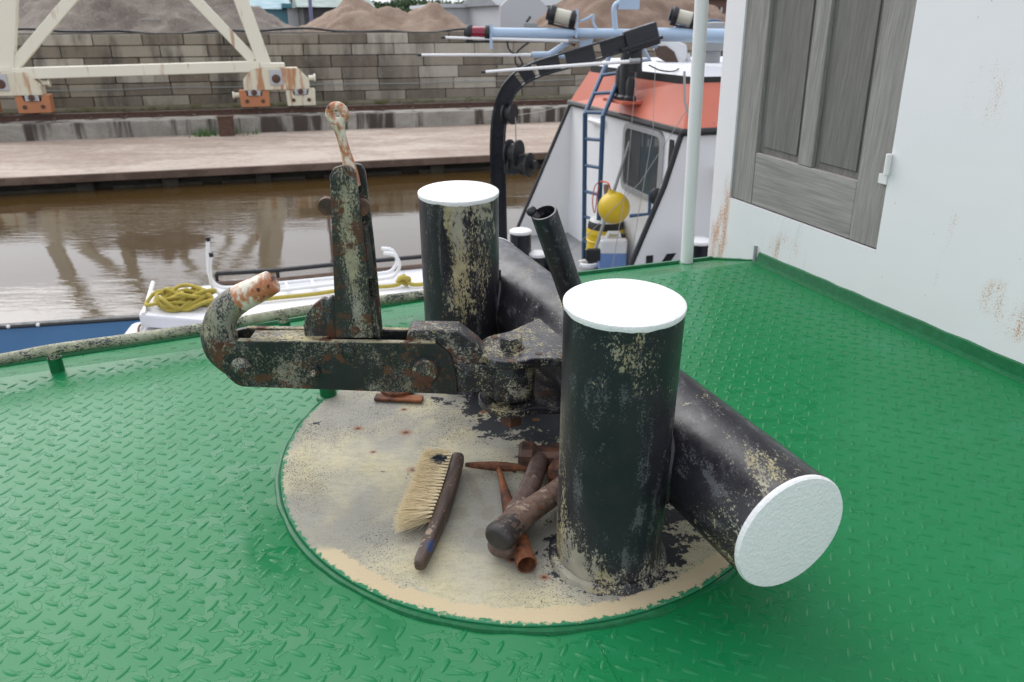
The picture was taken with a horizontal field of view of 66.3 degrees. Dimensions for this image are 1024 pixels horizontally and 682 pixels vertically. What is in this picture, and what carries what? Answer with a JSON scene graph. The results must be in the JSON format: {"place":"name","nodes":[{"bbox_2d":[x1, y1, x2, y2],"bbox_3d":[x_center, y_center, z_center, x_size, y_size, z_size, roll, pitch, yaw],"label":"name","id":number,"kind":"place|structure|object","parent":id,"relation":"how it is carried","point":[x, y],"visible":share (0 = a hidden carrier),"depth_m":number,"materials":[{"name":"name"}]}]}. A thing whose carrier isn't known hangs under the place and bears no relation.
{"place":"outdoors","nodes":[
{"label":"outdoors","id":0,"kind":"place"},
{"bbox_2d":[0,167,540,323],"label":"water","id":1,"kind":"structure","parent":0,"point":[102,252],"depth_m":13.19,"materials":[{"name":"brown liquid"}]},
{"bbox_2d":[0,255,422,353],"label":"blue boat","id":2,"kind":"object","parent":1,"relation":"on","point":[19,336],"visible":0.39,"depth_m":6.94,"materials":[{"name":"white paint"}]},
{"bbox_2d":[144,274,422,312],"bbox_3d":[-1.875,-0.461,6.859,2.526,0.186,0.381,-5,23,-11],"label":"rope coil","id":3,"kind":"object","parent":2,"relation":"on","point":[175,299],"visible":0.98,"depth_m":6.64,"materials":[{"name":"yellow fabric"}]},
{"bbox_2d":[205,237,400,294],"bbox_3d":[-1.861,-0.719,7.057,1.712,0.477,0.350,-6,23,-14],"label":"boarding ladder","id":4,"kind":"object","parent":2,"relation":"on","point":[209,258],"visible":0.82,"depth_m":7.11,"materials":[{"name":"white metal"}]},
{"bbox_2d":[0,256,1023,681],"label":"deck","id":5,"kind":"structure","parent":1,"relation":"on","point":[144,534],"depth_m":1.32,"materials":[{"name":"green paint"}]},
{"bbox_2d":[0,290,423,372],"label":"guard rail","id":6,"kind":"object","parent":5,"relation":"on","point":[51,352],"visible":0.48,"depth_m":1.88,"materials":[{"name":"metal"}]},
{"bbox_2d":[316,389,336,401],"bbox_3d":[-0.406,0.098,1.721,0.054,0.061,0.054,0,26,0],"label":"deck stub","id":7,"kind":"object","parent":5,"relation":"on","point":[323,394],"visible":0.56,"depth_m":1.71,"materials":[{"name":"green paint"}]},
{"bbox_2d":[275,180,842,635],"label":"towing bitts","id":8,"kind":"object","parent":5,"relation":"on","point":[677,486],"visible":0.86,"depth_m":1.20,"materials":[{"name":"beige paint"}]},
{"bbox_2d":[200,101,534,403],"bbox_3d":[-0.261,-0.140,1.366,0.608,0.537,0.104,0,26,0],"label":"towing hook","id":9,"kind":"object","parent":8,"relation":"on","point":[342,338],"visible":0.95,"depth_m":1.41,"materials":[{"name":"black paint"}]},
{"bbox_2d":[374,391,422,402],"bbox_3d":[-0.246,0.108,1.728,0.106,0.018,0.093,0,26,0],"label":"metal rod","id":10,"kind":"object","parent":8,"relation":"on","point":[396,396],"visible":0.37,"depth_m":1.70,"materials":[{"name":"brown metal"}]},
{"bbox_2d":[391,446,463,569],"bbox_3d":[-0.148,0.274,1.347,0.089,0.050,0.296,4,26,8],"label":"hand brush","id":11,"kind":"object","parent":8,"relation":"on","point":[435,478],"visible":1,"depth_m":1.34,"materials":[{"name":"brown wood"}]},
{"bbox_2d":[465,461,536,572],"bbox_3d":[-0.024,0.287,1.340,0.127,0.033,0.282,0,26,0],"label":"chipping hammer","id":12,"kind":"object","parent":8,"relation":"on","point":[525,559],"visible":0.55,"depth_m":1.35,"materials":[{"name":"brown metal"}]},
{"bbox_2d":[485,458,558,549],"bbox_3d":[0.068,0.272,1.337,0.113,0.069,0.314,15,27,32],"label":"pin","id":13,"kind":"object","parent":8,"relation":"on","point":[506,530],"visible":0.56,"depth_m":1.25,"materials":[{"name":"brown metal"}]},
{"bbox_2d":[487,441,558,557],"bbox_3d":[0.041,0.267,1.358,0.107,0.059,0.302,4,23,10],"label":"sledge hammer","id":14,"kind":"object","parent":8,"relation":"on","point":[535,458],"visible":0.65,"depth_m":1.41,"materials":[{"name":"orange metal"}]},
{"bbox_2d":[679,0,708,263],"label":"white pole","id":15,"kind":"object","parent":5,"relation":"on","point":[700,22],"visible":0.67,"depth_m":2.46,"materials":[{"name":"white metal"}]},
{"bbox_2d":[708,0,1023,384],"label":"deckhouse","id":16,"kind":"object","parent":5,"relation":"on","point":[869,157],"visible":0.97,"depth_m":2.03,"materials":[{"name":"white paint"}]},
{"bbox_2d":[732,0,916,247],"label":"door","id":17,"kind":"structure","parent":16,"relation":"in","point":[822,83],"depth_m":2.20,"materials":[{"name":"grey wood"}]},
{"bbox_2d":[507,52,722,271],"bbox_3d":[3.451,-1.674,9.191,8.500,3.660,4.250,-7,23,-16],"label":"work boat","id":18,"kind":"object","parent":1,"relation":"on","point":[658,229],"visible":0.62,"depth_m":8.22,"materials":[{"name":"white paint"}]},
{"bbox_2d":[509,227,531,255],"bbox_3d":[0.096,-0.970,8.731,0.283,0.565,0.283,0,22,0],"label":"boat bollard","id":19,"kind":"object","parent":18,"relation":"on","point":[520,238],"visible":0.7,"depth_m":8.58,"materials":[{"name":"black metal"}]},
{"bbox_2d":[529,250,546,268],"bbox_3d":[0.289,-0.840,8.718,0.240,0.315,0.240,0,22,0],"label":"boat bollard","id":20,"kind":"object","parent":18,"relation":"on","point":[537,256],"visible":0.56,"depth_m":8.61,"materials":[{"name":"metal"}]},
{"bbox_2d":[490,22,662,239],"bbox_3d":[0.593,-1.808,7.765,1.626,2.507,0.304,0,22,0],"label":"black davit","id":21,"kind":"object","parent":18,"relation":"on","point":[510,157],"visible":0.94,"depth_m":7.54,"materials":[{"name":"paint"}]},
{"bbox_2d":[481,58,640,73],"bbox_3d":[0.451,-2.553,7.276,1.474,0.137,0.048,0,22,0],"label":"whip aerial","id":22,"kind":"object","parent":21,"relation":"attached to","point":[634,61],"visible":1,"depth_m":7.26,"materials":[{"name":"white plastic"}]},
{"bbox_2d":[612,74,635,266],"bbox_3d":[1.116,-1.645,7.747,0.044,2.025,0.454,11,25,25],"label":"wire stay","id":23,"kind":"object","parent":21,"relation":"hanging from","point":[628,166],"visible":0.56,"depth_m":7.75,"materials":[{"name":"metal"}]},
{"bbox_2d":[577,259,597,268],"bbox_3d":[0.872,-0.868,8.859,0.268,0.064,0.250,0,22,0],"label":"white hose coil","id":24,"kind":"object","parent":18,"relation":"on","point":[582,264],"visible":0.79,"depth_m":8.77,"materials":[{"name":"paint"}]},
{"bbox_2d":[582,56,616,258],"bbox_3d":[1.063,-2.089,8.919,0.363,2.315,1.042,9,24,22],"label":"boat ladder","id":25,"kind":"object","parent":18,"relation":"on","point":[601,139],"visible":0.75,"depth_m":8.59,"materials":[{"name":"blue metal"}]},
{"bbox_2d":[592,181,629,223],"bbox_3d":[1.057,-1.490,8.324,0.364,0.437,0.572,0,22,0],"label":"ball fender","id":26,"kind":"object","parent":25,"relation":"hanging from","point":[610,205],"visible":1,"depth_m":8.12,"materials":[{"name":"yellow plastic"}]},
{"bbox_2d":[586,215,623,263],"bbox_3d":[1.053,-1.145,8.882,0.430,0.555,0.430,0,22,0],"label":"yellow drum","id":27,"kind":"object","parent":18,"relation":"on","point":[593,228],"visible":0.31,"depth_m":8.71,"materials":[{"name":"plastic"}]},
{"bbox_2d":[604,184,608,194],"bbox_3d":[1.039,-1.482,8.580,0.096,0.462,0.056,0,22,0],"label":"wooden stick","id":28,"kind":"object","parent":27,"relation":"on","point":[606,187],"visible":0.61,"depth_m":8.49,"materials":[{"name":"beige wood"}]},
{"bbox_2d":[586,141,628,260],"bbox_3d":[1.066,-1.508,8.477,0.575,1.265,0.121,-14,26,-30],"label":"boat hook","id":29,"kind":"object","parent":18,"relation":"attached to","point":[592,254],"visible":0.92,"depth_m":8.54,"materials":[{"name":"grey metal"}]},
{"bbox_2d":[492,0,724,71],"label":"light mast","id":30,"kind":"object","parent":18,"relation":"on","point":[681,35],"visible":0.76,"depth_m":7.69,"materials":[{"name":"blue metal"}]},
{"bbox_2d":[417,52,531,56],"bbox_3d":[-0.325,-2.847,7.803,1.229,0.048,0.048,0,22,0],"label":"whip aerial","id":31,"kind":"object","parent":30,"relation":"attached to","point":[490,54],"visible":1,"depth_m":7.79,"materials":[{"name":"white plastic"}]},
{"bbox_2d":[464,24,492,48],"bbox_3d":[-0.330,-3.003,7.740,0.275,0.229,0.156,2,22,5],"label":"navigation lamp","id":32,"kind":"object","parent":30,"relation":"attached to","point":[471,30],"visible":0.93,"depth_m":7.67,"materials":[{"name":"red plastic"}]},
{"bbox_2d":[441,36,578,43],"bbox_3d":[-0.019,-2.958,7.704,1.348,0.072,0.048,0,22,0],"label":"whip aerial","id":33,"kind":"object","parent":30,"relation":"attached to","point":[572,41],"visible":1,"depth_m":7.69,"materials":[{"name":"white plastic"}]},
{"bbox_2d":[546,4,577,37],"bbox_3d":[0.487,-3.133,7.687,0.316,0.305,0.177,2,22,5],"label":"navigation lamp","id":34,"kind":"object","parent":30,"relation":"attached to","point":[568,18],"visible":1,"depth_m":7.61,"materials":[{"name":"beige plastic"}]},
{"bbox_2d":[668,6,693,28],"bbox_3d":[1.677,-3.127,7.690,0.300,0.292,0.168,2,22,5],"label":"navigation lamp","id":35,"kind":"object","parent":30,"relation":"attached to","point":[677,15],"visible":0.78,"depth_m":7.62,"materials":[{"name":"beige plastic"}]},
{"bbox_2d":[597,231,626,268],"bbox_3d":[1.106,-0.994,8.653,0.300,0.450,0.240,0,22,0],"label":"jerry can","id":36,"kind":"object","parent":18,"relation":"on","point":[607,245],"visible":0.75,"depth_m":8.55,"materials":[{"name":"plastic"}]},
{"bbox_2d":[571,109,687,249],"bbox_3d":[0.990,-1.429,7.507,1.240,1.577,0.032,7,23,17],"label":"wire stay","id":37,"kind":"object","parent":18,"relation":"hanging from","point":[656,156],"visible":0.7,"depth_m":7.23,"materials":[{"name":"metal"}]},
{"bbox_2d":[629,188,659,217],"bbox_3d":[1.326,-1.363,7.744,0.318,0.310,0.097,7,23,16],"label":"mirror bracket","id":38,"kind":"object","parent":18,"relation":"attached to","point":[652,194],"visible":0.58,"depth_m":7.72,"materials":[{"name":"metal"}]},
{"bbox_2d":[633,65,655,242],"bbox_3d":[1.308,-1.788,7.576,0.070,1.640,0.440,9,24,21],"label":"wire stay","id":39,"kind":"object","parent":18,"relation":"hanging from","point":[648,155],"visible":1,"depth_m":7.54,"materials":[{"name":"grey metal"}]},
{"bbox_2d":[653,42,690,61],"bbox_3d":[1.760,-3.090,8.633,0.480,0.424,0.380,0,22,0],"label":"plastic chair","id":40,"kind":"object","parent":18,"relation":"on","point":[671,51],"visible":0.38,"depth_m":8.44,"materials":[{"name":"white paint"}]},
{"bbox_2d":[683,71,688,114],"bbox_3d":[1.602,-2.135,7.110,0.069,0.578,0.252,-13,25,-28],"label":"wire stay","id":41,"kind":"object","parent":18,"relation":"hanging from","point":[684,87],"visible":0.59,"depth_m":7.10,"materials":[{"name":"grey metal"}]},
{"bbox_2d":[673,19,721,27],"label":"blue hoops","id":42,"kind":"object","parent":18,"relation":"on","point":[713,20],"visible":0.05,"depth_m":8.50,"materials":[{"name":"paint"}]},
{"bbox_2d":[693,236,708,257],"bbox_3d":[1.760,-0.633,7.502,0.269,0.715,0.269,0,22,0],"label":"boat bollard","id":43,"kind":"object","parent":18,"relation":"on","point":[700,246],"visible":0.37,"depth_m":7.31,"materials":[{"name":"black metal"}]},
{"bbox_2d":[705,22,724,62],"bbox_3d":[2.138,-3.056,8.366,0.320,0.650,0.320,0,22,0],"label":"roof vent","id":44,"kind":"object","parent":18,"relation":"on","point":[713,52],"visible":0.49,"depth_m":8.21,"materials":[{"name":"grey metal"}]},
{"bbox_2d":[0,94,573,194],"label":"quay","id":45,"kind":"structure","parent":0,"point":[79,149],"depth_m":20.74,"materials":[{"name":"concrete"}]},
{"bbox_2d":[0,0,315,113],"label":"portal crane","id":46,"kind":"object","parent":45,"relation":"on","point":[23,86],"visible":0.98,"depth_m":21.65,"materials":[{"name":"beige paint"}]},
{"bbox_2d":[188,125,258,137],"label":"weeds","id":47,"kind":"object","parent":45,"relation":"on","point":[207,133],"visible":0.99,"depth_m":21.76,"materials":[{"name":"green plant"}]},
{"bbox_2d":[216,115,234,135],"bbox_3d":[-7.933,-5.982,21.784,0.460,0.530,0.380,-6,23,-15],"label":"bollard box","id":48,"kind":"object","parent":45,"relation":"on","point":[226,125],"visible":1,"depth_m":21.64,"materials":[{"name":"brown metal"}]},
{"bbox_2d":[0,31,722,108],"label":"block wall","id":49,"kind":"structure","parent":45,"relation":"on","point":[339,62],"depth_m":24.92,"materials":[{"name":"concrete"}]},
{"bbox_2d":[18,27,548,32],"bbox_3d":[-9.820,-9.439,23.898,26.405,0.229,0.149,-6,23,-15],"label":"hose","id":50,"kind":"object","parent":49,"relation":"on","point":[199,31],"visible":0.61,"depth_m":24.50,"materials":[{"name":"black rubber"}]},
{"bbox_2d":[46,78,584,90],"bbox_3d":[-8.236,-7.993,24.615,25.500,0.064,0.028,-6,23,-15],"label":"wire","id":51,"kind":"object","parent":49,"relation":"attached to","point":[309,84],"visible":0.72,"depth_m":25.18,"materials":[{"name":"grey metal"}]},
{"bbox_2d":[292,0,374,25],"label":"open shed","id":52,"kind":"structure","parent":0,"point":[320,7],"depth_m":40.07,"materials":[{"name":"grey metal"}]},
{"bbox_2d":[371,0,463,2],"label":"sky","id":53,"kind":"structure","parent":0,"point":[452,1],"materials":[{"name":"white"}]},
{"bbox_2d":[410,4,469,24],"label":"long shed","id":54,"kind":"structure","parent":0,"point":[460,12],"depth_m":53.16,"materials":[{"name":"grey metal"}]},
{"bbox_2d":[463,0,560,27],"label":"gable house","id":55,"kind":"structure","parent":0,"point":[506,13],"depth_m":46.31,"materials":[{"name":"white paint"}]},
{"bbox_2d":[709,0,726,13],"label":"brick house","id":56,"kind":"structure","parent":0,"point":[721,5],"depth_m":49.90,"materials":[{"name":"brown brick"}]},
{"label":"ground","id":57,"kind":"structure","parent":0,"visible":0},
{"bbox_2d":[141,19,159,21],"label":"concrete block","id":58,"kind":"structure","parent":57,"relation":"on","point":[156,20],"depth_m":24.73,"materials":[{"name":"grey concrete"}]},
{"bbox_2d":[18,0,305,34],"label":"gravel heap","id":59,"kind":"object","parent":57,"relation":"on","point":[180,15],"visible":0.42,"depth_m":24.85,"materials":[{"name":"grey gravel"}]},
{"bbox_2d":[249,0,289,23],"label":"blue shed","id":60,"kind":"structure","parent":57,"relation":"on","point":[273,7],"depth_m":46.80,"materials":[{"name":"blue metal"}]},
{"bbox_2d":[281,3,298,26],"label":"pale shed","id":61,"kind":"structure","parent":57,"relation":"on","point":[292,16],"depth_m":45.90,"materials":[{"name":"grey metal"}]},
{"bbox_2d":[308,0,312,21],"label":"yard pole","id":62,"kind":"object","parent":57,"relation":"on","point":[310,10],"depth_m":36.13,"materials":[{"name":"grey metal"}]},
{"bbox_2d":[299,0,466,33],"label":"sand heap","id":63,"kind":"object","parent":57,"relation":"on","point":[359,15],"visible":0.46,"depth_m":28.65,"materials":[{"name":"brown sand"}]},
{"bbox_2d":[371,0,419,8],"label":"tree","id":64,"kind":"object","parent":57,"relation":"on","point":[380,5],"visible":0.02,"depth_m":74.21,"materials":[{"name":"green plant"}]},
{"bbox_2d":[387,0,464,12],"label":"tree","id":65,"kind":"object","parent":57,"relation":"on","point":[403,5],"visible":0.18,"depth_m":70.66,"materials":[{"name":"green plant"}]},
{"bbox_2d":[523,16,536,26],"bbox_3d":[0.943,-11.691,29.017,1.036,0.641,0.524,0,22,0],"label":"pump unit","id":66,"kind":"object","parent":57,"relation":"on","point":[526,23],"visible":0.34,"depth_m":28.78,"materials":[{"name":"grey metal"}]},
{"bbox_2d":[522,0,725,28],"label":"sand heap","id":67,"kind":"object","parent":57,"relation":"on","point":[650,11],"visible":0.23,"depth_m":30.73,"materials":[{"name":"brown sand"}]}
]}

